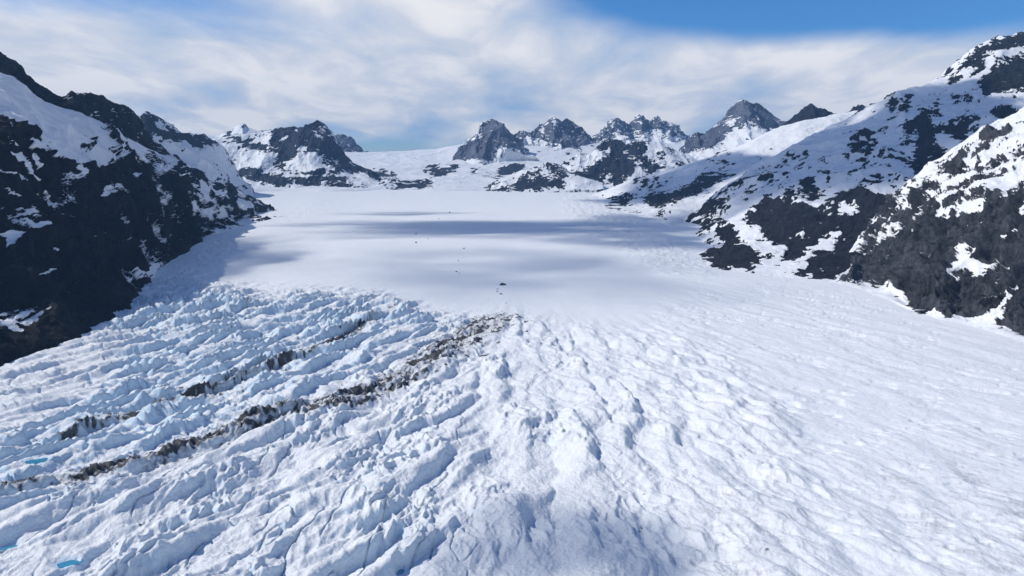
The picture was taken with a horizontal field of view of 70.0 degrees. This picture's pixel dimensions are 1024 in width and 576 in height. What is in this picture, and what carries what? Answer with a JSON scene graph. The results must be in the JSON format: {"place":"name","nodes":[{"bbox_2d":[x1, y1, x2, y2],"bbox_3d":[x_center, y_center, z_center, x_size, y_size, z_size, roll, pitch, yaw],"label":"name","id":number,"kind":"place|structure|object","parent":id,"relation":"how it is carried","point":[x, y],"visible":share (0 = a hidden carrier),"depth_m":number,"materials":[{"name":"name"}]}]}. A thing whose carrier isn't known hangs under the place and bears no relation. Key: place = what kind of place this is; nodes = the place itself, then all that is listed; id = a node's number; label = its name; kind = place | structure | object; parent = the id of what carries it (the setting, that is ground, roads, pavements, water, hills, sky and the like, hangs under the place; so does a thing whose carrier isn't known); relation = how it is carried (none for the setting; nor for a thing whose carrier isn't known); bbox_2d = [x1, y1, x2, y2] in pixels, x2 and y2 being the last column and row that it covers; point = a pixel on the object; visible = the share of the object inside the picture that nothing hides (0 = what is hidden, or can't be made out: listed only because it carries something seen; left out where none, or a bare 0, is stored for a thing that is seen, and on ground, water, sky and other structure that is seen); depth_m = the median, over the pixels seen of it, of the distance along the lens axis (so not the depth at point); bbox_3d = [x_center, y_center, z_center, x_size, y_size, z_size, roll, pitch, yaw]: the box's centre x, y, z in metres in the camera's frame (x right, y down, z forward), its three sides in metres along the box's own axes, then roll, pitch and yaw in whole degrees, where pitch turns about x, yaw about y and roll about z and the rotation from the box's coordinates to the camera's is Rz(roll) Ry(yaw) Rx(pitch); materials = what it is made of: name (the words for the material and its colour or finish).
{"place":"outdoors","nodes":[
{"label":"outdoors","id":0,"kind":"place"},
{"bbox_2d":[0,52,170,154],"bbox_3d":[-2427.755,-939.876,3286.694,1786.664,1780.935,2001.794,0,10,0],"label":"mountain","id":1,"kind":"structure","parent":0,"point":[126,121],"depth_m":2825.21,"materials":[{"name":"grey stone"}]},
{"bbox_2d":[0,72,286,366],"bbox_3d":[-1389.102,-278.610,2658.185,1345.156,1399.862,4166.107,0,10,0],"label":"mountain","id":2,"kind":"structure","parent":0,"point":[100,221],"depth_m":1683.84,"materials":[{"name":"black stone"}]},
{"bbox_2d":[139,111,254,195],"bbox_3d":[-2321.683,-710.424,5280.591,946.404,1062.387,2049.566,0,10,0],"label":"mountain","id":3,"kind":"structure","parent":0,"point":[210,158],"depth_m":5021.68,"materials":[{"name":"white snow"}]},
{"bbox_2d":[213,124,261,139],"bbox_3d":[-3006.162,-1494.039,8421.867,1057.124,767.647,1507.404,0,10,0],"label":"mountain","id":4,"kind":"structure","parent":0,"point":[241,129],"depth_m":8130.85,"materials":[{"name":"white snow"}]},
{"bbox_2d":[214,120,417,188],"bbox_3d":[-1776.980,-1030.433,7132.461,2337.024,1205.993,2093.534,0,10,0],"label":"mountain","id":5,"kind":"structure","parent":0,"point":[312,154],"depth_m":6739.89,"materials":[{"name":"white snow"}]},
{"bbox_2d":[335,134,367,151],"bbox_3d":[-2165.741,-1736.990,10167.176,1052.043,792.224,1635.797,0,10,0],"label":"mountain","id":6,"kind":"structure","parent":0,"point":[348,144],"depth_m":9797.59,"materials":[{"name":"grey stone"}]},
{"bbox_2d":[252,143,684,191],"bbox_3d":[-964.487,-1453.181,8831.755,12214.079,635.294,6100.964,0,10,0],"label":"snowfield","id":7,"kind":"structure","parent":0,"point":[438,169],"depth_m":7797.56,"materials":[{"name":"white snow"}]},
{"bbox_2d":[452,119,536,164],"bbox_3d":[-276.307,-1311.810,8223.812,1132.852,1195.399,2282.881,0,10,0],"label":"mountain","id":8,"kind":"structure","parent":0,"point":[491,141],"depth_m":8151.69,"materials":[{"name":"grey stone"}]},
{"bbox_2d":[0,190,1023,575],"bbox_3d":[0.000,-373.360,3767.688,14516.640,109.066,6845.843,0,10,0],"label":"glacier","id":9,"kind":"object","parent":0,"point":[634,394],"visible":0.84,"depth_m":882.90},
{"bbox_2d":[0,545,17,550],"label":"melt pond","id":10,"kind":"structure","parent":9,"relation":"on","point":[6,547],"depth_m":599.10,"materials":[{"name":"blue liquid"}]},
{"bbox_2d":[25,457,55,463],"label":"melt pond","id":11,"kind":"structure","parent":9,"relation":"on","point":[35,461],"depth_m":745.97,"materials":[{"name":"blue liquid"}]},
{"bbox_2d":[57,560,83,567],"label":"melt pond","id":12,"kind":"structure","parent":9,"relation":"on","point":[66,563],"depth_m":569.00,"materials":[{"name":"blue liquid"}]},
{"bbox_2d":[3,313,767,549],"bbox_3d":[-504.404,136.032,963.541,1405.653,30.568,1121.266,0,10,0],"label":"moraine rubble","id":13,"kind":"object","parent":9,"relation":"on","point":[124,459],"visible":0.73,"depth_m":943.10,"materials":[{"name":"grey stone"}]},
{"bbox_2d":[0,0,1023,151],"label":"sky","id":14,"kind":"structure","parent":0,"point":[385,75],"materials":[{"name":"white"}]},
{"bbox_2d":[483,162,603,191],"bbox_3d":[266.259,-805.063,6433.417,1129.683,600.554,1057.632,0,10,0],"label":"mountain","id":15,"kind":"structure","parent":0,"point":[549,177],"depth_m":6173.71,"materials":[{"name":"white snow"}]},
{"bbox_2d":[514,117,595,154],"bbox_3d":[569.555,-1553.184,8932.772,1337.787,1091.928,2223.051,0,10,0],"label":"mountain","id":16,"kind":"structure","parent":0,"point":[556,133],"depth_m":8961.68,"materials":[{"name":"grey stone"}]},
{"bbox_2d":[561,139,697,186],"bbox_3d":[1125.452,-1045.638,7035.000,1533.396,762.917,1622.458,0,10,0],"label":"mountain","id":17,"kind":"structure","parent":0,"point":[611,162],"depth_m":6711.77,"materials":[{"name":"white snow"}]},
{"bbox_2d":[591,114,690,143],"bbox_3d":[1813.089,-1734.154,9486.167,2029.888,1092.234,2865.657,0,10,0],"label":"mountain","id":18,"kind":"structure","parent":0,"point":[639,127],"depth_m":9811.96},
{"bbox_2d":[586,109,857,225],"bbox_3d":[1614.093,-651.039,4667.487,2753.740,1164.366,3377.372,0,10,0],"label":"mountain","id":19,"kind":"structure","parent":0,"point":[674,196],"depth_m":4666.37,"materials":[{"name":"white snow"}]},
{"bbox_2d":[783,103,831,124],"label":"rock outcrop","id":20,"kind":"object","parent":19,"relation":"on","point":[810,111],"visible":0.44,"depth_m":5417.06,"materials":[{"name":"grey stone"}]},
{"bbox_2d":[850,104,865,110],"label":"rock outcrop","id":21,"kind":"object","parent":19,"relation":"on","point":[860,107],"visible":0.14,"depth_m":5438.06,"materials":[{"name":"grey stone"}]},
{"bbox_2d":[679,98,785,160],"bbox_3d":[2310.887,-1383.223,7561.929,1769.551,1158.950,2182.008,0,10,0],"label":"mountain","id":22,"kind":"structure","parent":0,"point":[742,121],"depth_m":7358.38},
{"bbox_2d":[685,31,1023,280],"bbox_3d":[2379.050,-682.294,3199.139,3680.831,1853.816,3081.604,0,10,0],"label":"mountain","id":23,"kind":"structure","parent":0,"point":[806,207],"depth_m":2975.56,"materials":[{"name":"white snow"}]},
{"bbox_2d":[829,107,1023,341],"bbox_3d":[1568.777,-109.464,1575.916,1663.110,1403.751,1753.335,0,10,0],"label":"mountain","id":24,"kind":"structure","parent":0,"point":[942,238],"depth_m":1640.63,"materials":[{"name":"grey stone"}]}
]}

